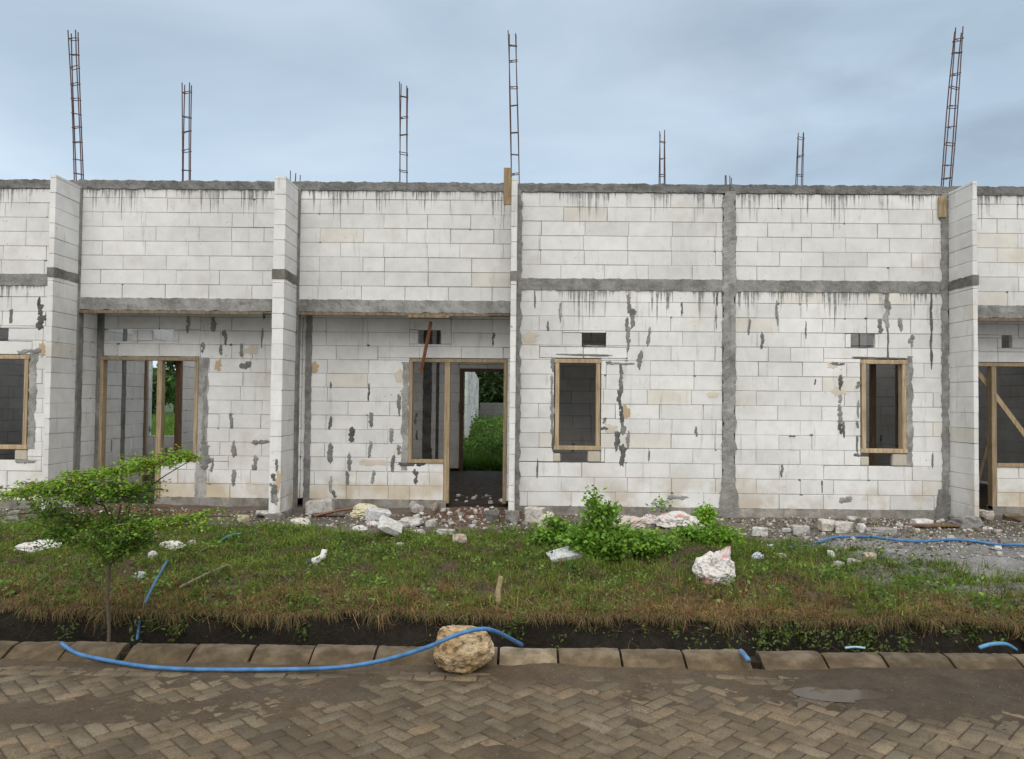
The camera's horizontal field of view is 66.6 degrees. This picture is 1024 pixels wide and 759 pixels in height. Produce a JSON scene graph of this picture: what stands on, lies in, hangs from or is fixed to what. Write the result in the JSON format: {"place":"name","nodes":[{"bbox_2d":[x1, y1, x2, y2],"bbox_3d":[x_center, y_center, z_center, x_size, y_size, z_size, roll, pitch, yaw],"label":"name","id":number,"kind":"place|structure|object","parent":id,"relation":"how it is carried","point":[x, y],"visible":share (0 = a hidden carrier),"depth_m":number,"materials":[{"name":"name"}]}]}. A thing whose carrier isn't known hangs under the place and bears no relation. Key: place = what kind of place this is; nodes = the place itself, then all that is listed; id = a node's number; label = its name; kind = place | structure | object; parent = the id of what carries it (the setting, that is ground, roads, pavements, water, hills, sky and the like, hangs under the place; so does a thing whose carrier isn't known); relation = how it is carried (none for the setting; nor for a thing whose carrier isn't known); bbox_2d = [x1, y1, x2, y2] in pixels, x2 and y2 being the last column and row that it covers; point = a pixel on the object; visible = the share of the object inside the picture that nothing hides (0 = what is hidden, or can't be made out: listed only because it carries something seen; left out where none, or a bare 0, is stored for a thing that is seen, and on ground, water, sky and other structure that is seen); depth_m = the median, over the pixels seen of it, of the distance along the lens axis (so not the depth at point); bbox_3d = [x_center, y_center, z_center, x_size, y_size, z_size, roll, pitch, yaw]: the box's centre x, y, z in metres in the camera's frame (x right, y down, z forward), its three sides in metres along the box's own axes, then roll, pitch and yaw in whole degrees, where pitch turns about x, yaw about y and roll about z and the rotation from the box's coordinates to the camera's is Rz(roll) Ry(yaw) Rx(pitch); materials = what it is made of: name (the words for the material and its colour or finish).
{"place":"outdoors","nodes":[
{"label":"outdoors","id":0,"kind":"place"},
{"bbox_2d":[0,665,1023,758],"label":"road","id":1,"kind":"structure","parent":0,"point":[340,736],"depth_m":4.03,"materials":[{"name":"brick"}]},
{"bbox_2d":[433,625,494,673],"bbox_3d":[-0.298,1.681,4.867,0.379,0.279,0.288,10,-3,-8],"label":"boulder","id":2,"kind":"object","parent":1,"relation":"on","point":[469,652],"visible":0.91,"depth_m":4.76,"materials":[{"name":"beige stone"}]},
{"bbox_2d":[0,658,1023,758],"bbox_3d":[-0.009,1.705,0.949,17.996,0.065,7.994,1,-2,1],"label":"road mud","id":3,"kind":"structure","parent":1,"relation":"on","point":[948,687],"depth_m":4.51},
{"bbox_2d":[59,627,523,671],"bbox_3d":[-1.419,1.647,4.904,2.990,0.312,0.458,1,-2,1],"label":"blue pipe","id":4,"kind":"object","parent":3,"relation":"on","point":[284,669],"visible":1,"depth_m":4.79,"materials":[{"name":"blue plastic"}]},
{"bbox_2d":[0,670,1023,758],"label":"grit","id":5,"kind":"object","parent":1,"relation":"on","point":[506,712],"visible":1,"depth_m":4.26,"materials":[{"name":"grey gravel"}]},
{"bbox_2d":[793,687,889,702],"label":"puddle","id":6,"kind":"object","parent":1,"relation":"on","point":[843,695],"visible":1,"depth_m":4.52,"materials":[{"name":"grey liquid"}]},
{"bbox_2d":[0,403,1023,655],"bbox_3d":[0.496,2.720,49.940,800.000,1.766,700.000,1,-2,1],"label":"ground","id":7,"kind":"structure","parent":0,"point":[408,631],"depth_m":5.75,"materials":[{"name":"green plant"}]},
{"bbox_2d":[7,510,20,519],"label":"block fragment","id":8,"kind":"object","parent":7,"relation":"on","point":[10,517],"visible":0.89,"depth_m":9.83,"materials":[{"name":"beige concrete"}]},
{"bbox_2d":[13,539,61,554],"bbox_3d":[-4.821,1.705,7.989,0.499,0.125,0.351,1,-2,-11],"label":"plastic sack","id":9,"kind":"object","parent":7,"relation":"on","point":[26,545],"visible":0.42,"depth_m":7.88,"materials":[{"name":"white plastic"}]},
{"bbox_2d":[0,444,240,641],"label":"layered sapling","id":10,"kind":"object","parent":7,"relation":"on","point":[134,539],"visible":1,"depth_m":5.23,"materials":[{"name":"green plant"}]},
{"bbox_2d":[134,571,146,577],"bbox_3d":[-3.322,1.744,6.971,0.110,0.062,0.074,1,-2,1],"label":"plastic scrap","id":11,"kind":"object","parent":7,"relation":"on","point":[141,572],"visible":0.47,"depth_m":6.95,"materials":[{"name":"white plastic"}]},
{"bbox_2d":[0,30,303,519],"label":"unfinished house","id":12,"kind":"structure","parent":7,"relation":"on","point":[111,291],"depth_m":10.80,"materials":[{"name":"concrete"}]},
{"bbox_2d":[0,355,30,448],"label":"window frame","id":13,"kind":"structure","parent":12,"relation":"in","point":[26,358],"depth_m":10.73,"materials":[{"name":"beige wood"}]},
{"bbox_2d":[136,560,167,640],"bbox_3d":[-2.941,1.765,6.447,0.053,0.284,1.715,1,-2,-17],"label":"blue pipe","id":14,"kind":"object","parent":7,"relation":"on","point":[149,593],"visible":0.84,"depth_m":6.00,"materials":[{"name":"blue plastic"}]},
{"bbox_2d":[148,551,157,559],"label":"block fragment","id":15,"kind":"object","parent":7,"relation":"on","point":[151,553],"visible":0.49,"depth_m":7.50,"materials":[{"name":"white concrete"}]},
{"bbox_2d":[152,364,175,415],"bbox_3d":[-17.064,0.628,34.782,4.063,3.076,4.253,2,-2,-44],"label":"broadleaf tree","id":16,"kind":"object","parent":7,"relation":"on","point":[169,379],"visible":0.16,"depth_m":34.43,"materials":[{"name":"green plant"}]},
{"bbox_2d":[154,361,175,412],"bbox_3d":[-16.727,-0.448,39.177,2.528,4.677,2.672,0,-2,18],"label":"broadleaf tree","id":17,"kind":"object","parent":7,"relation":"on","point":[171,370],"visible":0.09,"depth_m":38.65,"materials":[{"name":"green plant"}]},
{"bbox_2d":[159,541,184,549],"bbox_3d":[-3.413,1.662,7.851,0.274,0.085,0.183,1,-2,1],"label":"plastic scrap","id":18,"kind":"object","parent":7,"relation":"on","point":[172,543],"visible":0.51,"depth_m":7.80,"materials":[{"name":"white plastic"}]},
{"bbox_2d":[179,564,228,587],"bbox_3d":[-2.621,1.672,6.679,0.022,0.061,1.061,1,-2,0],"label":"dry stick","id":19,"kind":"object","parent":7,"relation":"on","point":[197,578],"visible":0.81,"depth_m":6.56,"materials":[{"name":"brown wood"}]},
{"bbox_2d":[222,533,240,539],"bbox_3d":[-3.063,1.710,8.507,0.024,0.057,0.241,0,-2,31],"label":"pipe offcut","id":20,"kind":"object","parent":7,"relation":"on","point":[227,536],"visible":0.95,"depth_m":8.49,"materials":[{"name":"teal plastic"}]},
{"bbox_2d":[237,515,249,522],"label":"block fragment","id":21,"kind":"object","parent":7,"relation":"on","point":[244,518],"visible":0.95,"depth_m":9.67,"materials":[{"name":"beige concrete"}]},
{"bbox_2d":[255,510,268,516],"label":"block fragment","id":22,"kind":"object","parent":7,"relation":"on","point":[261,513],"visible":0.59,"depth_m":10.08,"materials":[{"name":"white concrete"}]},
{"bbox_2d":[290,518,310,525],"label":"block fragment","id":23,"kind":"object","parent":7,"relation":"on","point":[300,520],"visible":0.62,"depth_m":9.48,"materials":[{"name":"white concrete"}]},
{"bbox_2d":[305,549,326,564],"bbox_3d":[-1.865,1.690,7.431,0.201,0.146,0.073,1,-2,-17],"label":"bent hose piece","id":24,"kind":"object","parent":7,"relation":"on","point":[314,559],"visible":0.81,"depth_m":7.41,"materials":[{"name":"plastic"}]},
{"bbox_2d":[305,498,334,513],"bbox_3d":[-2.625,1.731,10.674,0.368,0.179,0.254,-6,-1,-5],"label":"block fragment","id":25,"kind":"object","parent":7,"relation":"on","point":[317,506],"visible":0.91,"depth_m":10.55,"materials":[{"name":"white concrete"}]},
{"bbox_2d":[150,411,502,470],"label":"meadow grass","id":26,"kind":"structure","parent":7,"relation":"on","point":[474,460],"depth_m":17.12,"materials":[{"name":"green plant"}]},
{"bbox_2d":[311,514,345,516],"bbox_3d":[-2.408,1.787,10.229,0.475,0.054,0.040,0,-2,15],"label":"timber offcut","id":27,"kind":"object","parent":7,"relation":"on","point":[334,515],"visible":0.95,"depth_m":10.21,"materials":[{"name":"brown wood"}]},
{"bbox_2d":[314,508,352,516],"bbox_3d":[-2.317,1.760,10.377,0.037,0.070,0.730,-1,-2,42],"label":"timber offcut","id":28,"kind":"object","parent":27,"relation":"on","point":[329,512],"visible":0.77,"depth_m":10.31,"materials":[{"name":"brown wood"}]},
{"bbox_2d":[351,525,367,531],"bbox_3d":[-1.780,1.734,9.112,0.199,0.072,0.148,1,-2,1],"label":"plastic scrap","id":29,"kind":"object","parent":7,"relation":"on","point":[363,528],"visible":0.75,"depth_m":9.08,"materials":[{"name":"white plastic"}]},
{"bbox_2d":[350,503,377,517],"bbox_3d":[-1.919,1.723,10.256,0.408,0.195,0.324,1,-2,1],"label":"plastic sack","id":30,"kind":"object","parent":7,"relation":"on","point":[359,510],"visible":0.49,"depth_m":10.15,"materials":[{"name":"beige plastic"}]},
{"bbox_2d":[366,521,377,526],"bbox_3d":[-1.679,1.753,9.439,0.177,0.088,0.132,1,-2,1],"label":"plastic scrap","id":31,"kind":"object","parent":7,"relation":"on","point":[373,523],"visible":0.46,"depth_m":9.40,"materials":[{"name":"white plastic"}]},
{"bbox_2d":[365,506,391,520],"bbox_3d":[-1.711,1.734,9.968,0.306,0.156,0.206,14,2,-22],"label":"block fragment","id":32,"kind":"object","parent":7,"relation":"on","point":[373,513],"visible":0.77,"depth_m":9.88,"materials":[{"name":"white concrete"}]},
{"bbox_2d":[377,515,402,535],"bbox_3d":[-1.351,1.625,8.649,0.274,0.085,0.187,28,20,-14],"label":"block fragment","id":33,"kind":"object","parent":7,"relation":"on","point":[388,525],"visible":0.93,"depth_m":8.60,"materials":[{"name":"white concrete"}]},
{"bbox_2d":[398,517,423,525],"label":"block fragment","id":34,"kind":"object","parent":7,"relation":"on","point":[416,521],"visible":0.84,"depth_m":9.47,"materials":[{"name":"white concrete"}]},
{"bbox_2d":[409,500,423,513],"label":"block fragment","id":35,"kind":"object","parent":7,"relation":"on","point":[415,507],"visible":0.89,"depth_m":10.48,"materials":[{"name":"white concrete"}]},
{"bbox_2d":[425,519,436,526],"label":"block fragment","id":36,"kind":"object","parent":7,"relation":"on","point":[431,523],"visible":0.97,"depth_m":9.42,"materials":[{"name":"white concrete"}]},
{"bbox_2d":[430,502,440,511],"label":"block fragment","id":37,"kind":"object","parent":7,"relation":"on","point":[435,506],"visible":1,"depth_m":10.59,"materials":[{"name":"grey concrete"}]},
{"bbox_2d":[436,529,455,535],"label":"block fragment","id":38,"kind":"object","parent":7,"relation":"on","point":[440,531],"visible":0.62,"depth_m":8.75,"materials":[{"name":"white concrete"}]},
{"bbox_2d":[453,534,466,543],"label":"block fragment","id":39,"kind":"object","parent":7,"relation":"on","point":[463,539],"visible":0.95,"depth_m":8.27,"materials":[{"name":"beige concrete"}]},
{"bbox_2d":[464,372,478,443],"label":"boundary wall","id":40,"kind":"structure","parent":7,"relation":"on","point":[471,393],"depth_m":22.83,"materials":[{"name":"grey concrete"}]},
{"bbox_2d":[464,372,496,411],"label":"broadleaf tree","id":41,"kind":"object","parent":7,"relation":"on","point":[480,375],"visible":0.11,"depth_m":40.42,"materials":[{"name":"green plant"}]},
{"bbox_2d":[463,413,502,457],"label":"tall weeds","id":42,"kind":"object","parent":7,"relation":"on","point":[488,434],"visible":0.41,"depth_m":19.78,"materials":[{"name":"green plant"}]},
{"bbox_2d":[478,372,503,412],"bbox_3d":[-0.158,0.548,40.163,3.880,4.000,4.333,1,-2,-21],"label":"broadleaf tree","id":43,"kind":"object","parent":7,"relation":"on","point":[496,395],"visible":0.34,"depth_m":39.08,"materials":[{"name":"green plant"}]},
{"bbox_2d":[480,403,502,418],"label":"garden wall","id":44,"kind":"structure","parent":7,"relation":"on","point":[486,409],"depth_m":35.99,"materials":[{"name":"grey concrete"}]},
{"bbox_2d":[484,509,499,521],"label":"block fragment","id":45,"kind":"object","parent":7,"relation":"on","point":[493,515],"visible":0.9,"depth_m":9.95,"materials":[{"name":"grey concrete"}]},
{"bbox_2d":[495,576,502,604],"bbox_3d":[-0.100,1.629,5.951,0.063,0.254,0.053,1,-2,1],"label":"bamboo stub","id":46,"kind":"object","parent":7,"relation":"on","point":[498,588],"visible":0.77,"depth_m":5.94,"materials":[{"name":"beige plant"}]},
{"bbox_2d":[0,502,1023,651],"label":"grass","id":47,"kind":"structure","parent":7,"relation":"on","point":[95,603],"depth_m":6.41,"materials":[{"name":"green plant"}]},
{"bbox_2d":[0,641,1023,670],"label":"kerb","id":48,"kind":"structure","parent":7,"relation":"on","point":[701,659],"depth_m":5.00,"materials":[{"name":"concrete"}]},
{"bbox_2d":[738,649,750,662],"bbox_3d":[1.474,1.752,4.946,0.033,0.042,0.155,1,-2,-2],"label":"blue pipe","id":49,"kind":"object","parent":48,"relation":"in","point":[744,655],"visible":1,"depth_m":4.92,"materials":[{"name":"blue plastic"}]},
{"bbox_2d":[845,646,864,648],"bbox_3d":[2.234,1.746,5.080,0.131,0.021,0.014,1,-2,1],"label":"pipe offcut","id":50,"kind":"object","parent":48,"relation":"on","point":[849,647],"visible":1,"depth_m":5.07,"materials":[{"name":"plastic"}]},
{"bbox_2d":[978,641,1017,651],"bbox_3d":[3.260,1.785,5.184,0.401,0.116,0.088,1,-2,-26],"label":"blue pipe","id":51,"kind":"object","parent":48,"relation":"on","point":[998,643],"visible":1,"depth_m":5.13,"materials":[{"name":"blue plastic"}]},
{"bbox_2d":[0,514,1023,653],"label":"weeds","id":52,"kind":"object","parent":7,"relation":"on","point":[802,638],"visible":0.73,"depth_m":6.46,"materials":[{"name":"green plant"}]},
{"bbox_2d":[0,504,1023,560],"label":"gravel","id":53,"kind":"structure","parent":7,"relation":"on","point":[784,521],"depth_m":9.71,"materials":[{"name":"grey gravel"}]},
{"bbox_2d":[505,510,519,523],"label":"block fragment","id":54,"kind":"object","parent":7,"relation":"on","point":[511,516],"visible":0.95,"depth_m":9.82,"materials":[{"name":"grey concrete"}]},
{"bbox_2d":[293,30,740,517],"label":"unfinished house","id":55,"kind":"structure","parent":7,"relation":"on","point":[595,323],"depth_m":10.73,"materials":[{"name":"concrete"}]},
{"bbox_2d":[554,359,601,449],"bbox_3d":[0.896,0.342,10.704,0.645,1.244,0.124,1,-2,1],"label":"window frame","id":56,"kind":"structure","parent":55,"relation":"in","point":[597,446],"depth_m":10.65,"materials":[{"name":"beige wood"}]},
{"bbox_2d":[524,506,545,522],"bbox_3d":[0.296,1.738,10.006,0.243,0.203,0.165,0,-2,19],"label":"block fragment","id":57,"kind":"object","parent":7,"relation":"on","point":[533,513],"visible":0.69,"depth_m":9.94,"materials":[{"name":"beige concrete"}]},
{"bbox_2d":[538,511,553,526],"bbox_3d":[0.443,1.715,9.513,0.244,0.216,0.167,1,-2,1],"label":"foam lump","id":58,"kind":"object","parent":7,"relation":"on","point":[543,516],"visible":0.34,"depth_m":9.48,"materials":[{"name":"plastic"}]},
{"bbox_2d":[528,511,574,546],"bbox_3d":[0.467,1.626,8.441,0.599,0.407,0.503,1,-2,1],"label":"leafy shrub","id":59,"kind":"object","parent":7,"relation":"on","point":[548,534],"visible":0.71,"depth_m":8.38,"materials":[{"name":"green plant"}]},
{"bbox_2d":[546,546,582,562],"bbox_3d":[0.510,1.668,7.471,0.336,0.044,0.199,-7,18,-14],"label":"block fragment","id":60,"kind":"object","parent":7,"relation":"on","point":[561,555],"visible":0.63,"depth_m":7.42,"materials":[{"name":"white concrete"}]},
{"bbox_2d":[561,485,646,561],"bbox_3d":[0.880,1.376,7.494,0.826,0.738,0.653,1,-2,1],"label":"leafy shrub","id":61,"kind":"object","parent":7,"relation":"on","point":[597,536],"visible":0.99,"depth_m":7.40,"materials":[{"name":"green plant"}]},
{"bbox_2d":[609,515,646,530],"bbox_3d":[1.387,1.752,9.533,0.508,0.175,0.364,1,-2,1],"label":"plastic sack","id":62,"kind":"object","parent":7,"relation":"on","point":[638,522],"visible":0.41,"depth_m":9.44,"materials":[{"name":"white plastic"}]},
{"bbox_2d":[641,514,656,525],"bbox_3d":[1.746,1.778,9.890,0.294,0.157,0.204,1,-2,1],"label":"plastic sack","id":63,"kind":"object","parent":7,"relation":"on","point":[649,519],"visible":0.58,"depth_m":9.82,"materials":[{"name":"white plastic"}]},
{"bbox_2d":[623,526,682,558],"bbox_3d":[1.398,1.661,7.922,0.694,0.299,0.542,1,-2,-14],"label":"leafy shrub","id":64,"kind":"object","parent":7,"relation":"on","point":[653,548],"visible":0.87,"depth_m":7.85,"materials":[{"name":"green plant"}]},
{"bbox_2d":[645,496,672,512],"bbox_3d":[2.063,1.744,10.714,0.578,0.348,0.446,0,-2,14],"label":"leafy shrub","id":65,"kind":"object","parent":7,"relation":"on","point":[660,502],"visible":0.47,"depth_m":10.59,"materials":[{"name":"green plant"}]},
{"bbox_2d":[655,511,698,528],"bbox_3d":[2.037,1.737,9.691,0.558,0.212,0.382,1,-2,-22],"label":"plastic sack","id":66,"kind":"object","parent":7,"relation":"on","point":[671,519],"visible":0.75,"depth_m":9.57,"materials":[{"name":"white plastic"}]},
{"bbox_2d":[671,519,716,546],"bbox_3d":[1.944,1.668,8.436,0.507,0.347,0.487,1,-2,1],"label":"leafy shrub","id":67,"kind":"object","parent":7,"relation":"on","point":[694,533],"visible":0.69,"depth_m":8.34,"materials":[{"name":"green plant"}]},
{"bbox_2d":[687,502,720,525],"bbox_3d":[2.436,1.718,9.868,0.455,0.335,0.536,1,-2,1],"label":"leafy shrub","id":68,"kind":"object","parent":7,"relation":"on","point":[705,514],"visible":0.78,"depth_m":9.82,"materials":[{"name":"green plant"}]},
{"bbox_2d":[692,546,735,585],"bbox_3d":[1.747,1.600,6.744,0.373,0.325,0.249,1,-2,1],"label":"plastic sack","id":69,"kind":"object","parent":7,"relation":"on","point":[719,564],"visible":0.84,"depth_m":6.68,"materials":[{"name":"white plastic"}]},
{"bbox_2d":[704,516,748,547],"bbox_3d":[2.339,1.687,8.541,0.523,0.365,0.529,1,-2,-27],"label":"leafy shrub","id":70,"kind":"object","parent":7,"relation":"on","point":[724,534],"visible":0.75,"depth_m":8.44,"materials":[{"name":"green plant"}]},
{"bbox_2d":[751,552,763,559],"bbox_3d":[2.378,1.708,7.559,0.123,0.078,0.085,1,-2,1],"label":"plastic bag","id":71,"kind":"object","parent":7,"relation":"on","point":[756,554],"visible":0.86,"depth_m":7.53,"materials":[{"name":"white plastic"}]},
{"bbox_2d":[752,527,767,536],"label":"block fragment","id":72,"kind":"object","parent":7,"relation":"on","point":[761,531],"visible":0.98,"depth_m":9.12,"materials":[{"name":"white concrete"}]},
{"bbox_2d":[782,528,790,532],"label":"block fragment","id":73,"kind":"object","parent":7,"relation":"on","point":[786,530],"visible":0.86,"depth_m":9.41,"materials":[{"name":"white concrete"}]},
{"bbox_2d":[792,525,809,534],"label":"block fragment","id":74,"kind":"object","parent":7,"relation":"on","point":[800,529],"visible":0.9,"depth_m":9.34,"materials":[{"name":"white concrete"}]},
{"bbox_2d":[818,518,834,531],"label":"block fragment","id":75,"kind":"object","parent":7,"relation":"on","point":[824,525],"visible":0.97,"depth_m":9.52,"materials":[{"name":"grey concrete"}]},
{"bbox_2d":[833,561,843,565],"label":"block fragment","id":76,"kind":"object","parent":7,"relation":"on","point":[837,562],"visible":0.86,"depth_m":7.33,"materials":[{"name":"grey concrete"}]},
{"bbox_2d":[833,521,852,533],"bbox_3d":[4.029,1.799,9.501,0.219,0.140,0.157,1,-2,2],"label":"block fragment","id":77,"kind":"object","parent":7,"relation":"on","point":[842,527],"visible":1,"depth_m":9.43,"materials":[{"name":"grey concrete"}]},
{"bbox_2d":[847,516,857,519],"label":"block fragment","id":78,"kind":"object","parent":7,"relation":"on","point":[851,517],"visible":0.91,"depth_m":10.37,"materials":[{"name":"white concrete"}]},
{"bbox_2d":[847,558,860,563],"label":"block fragment","id":79,"kind":"object","parent":7,"relation":"on","point":[853,559],"visible":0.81,"depth_m":7.38,"materials":[{"name":"grey concrete"}]},
{"bbox_2d":[857,523,865,532],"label":"block fragment","id":80,"kind":"object","parent":7,"relation":"on","point":[861,527],"visible":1,"depth_m":9.52,"materials":[{"name":"white concrete"}]},
{"bbox_2d":[863,552,876,560],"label":"block fragment","id":81,"kind":"object","parent":7,"relation":"on","point":[872,554],"visible":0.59,"depth_m":7.65,"materials":[{"name":"beige concrete"}]},
{"bbox_2d":[730,26,1023,524],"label":"unfinished house","id":82,"kind":"structure","parent":7,"relation":"on","point":[879,354],"depth_m":10.66,"materials":[{"name":"concrete"}]},
{"bbox_2d":[860,360,907,452],"bbox_3d":[5.063,0.368,10.661,0.633,1.266,0.124,1,-2,1],"label":"window frame","id":83,"kind":"structure","parent":82,"relation":"in","point":[901,364],"depth_m":10.61,"materials":[{"name":"beige wood"}]},
{"bbox_2d":[865,527,896,534],"bbox_3d":[4.476,1.839,9.500,0.357,0.086,0.224,1,-2,-13],"label":"block fragment","id":84,"kind":"object","parent":7,"relation":"on","point":[877,530],"visible":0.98,"depth_m":9.41,"materials":[{"name":"white concrete"}]},
{"bbox_2d":[882,548,906,557],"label":"block fragment","id":85,"kind":"object","parent":7,"relation":"on","point":[895,553],"visible":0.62,"depth_m":7.86,"materials":[{"name":"grey concrete"}]},
{"bbox_2d":[790,535,1023,548],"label":"blue pipe","id":86,"kind":"object","parent":7,"relation":"on","point":[930,541],"visible":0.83,"depth_m":8.69,"materials":[{"name":"blue plastic"}]},
{"bbox_2d":[910,519,933,523],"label":"block fragment","id":87,"kind":"object","parent":7,"relation":"on","point":[928,521],"visible":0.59,"depth_m":9.96,"materials":[{"name":"white concrete"}]},
{"bbox_2d":[903,523,959,526],"bbox_3d":[5.288,1.835,9.833,0.662,0.025,0.107,1,-2,1],"label":"timber plank","id":88,"kind":"object","parent":7,"relation":"on","point":[930,525],"visible":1,"depth_m":9.79,"materials":[{"name":"brown wood"}]},
{"bbox_2d":[948,514,982,528],"bbox_3d":[5.759,1.812,9.891,0.371,0.196,0.250,1,-2,-17],"label":"block fragment","id":89,"kind":"object","parent":7,"relation":"on","point":[966,521],"visible":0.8,"depth_m":9.79,"materials":[{"name":"grey concrete"}]},
{"bbox_2d":[979,509,994,519],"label":"block fragment","id":90,"kind":"object","parent":7,"relation":"on","point":[986,515],"visible":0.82,"depth_m":10.51,"materials":[{"name":"beige concrete"}]},
{"bbox_2d":[994,545,1001,550],"bbox_3d":[5.265,1.833,8.448,0.080,0.051,0.066,8,18,19],"label":"block chip","id":91,"kind":"object","parent":7,"relation":"on","point":[997,548],"visible":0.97,"depth_m":8.43,"materials":[{"name":"white concrete"}]},
{"bbox_2d":[1002,513,1021,521],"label":"block fragment","id":92,"kind":"object","parent":7,"relation":"on","point":[1012,516],"visible":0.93,"depth_m":10.50,"materials":[{"name":"brown concrete"}]},
{"bbox_2d":[0,0,1023,369],"label":"sky","id":93,"kind":"structure","parent":0,"point":[309,89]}
]}

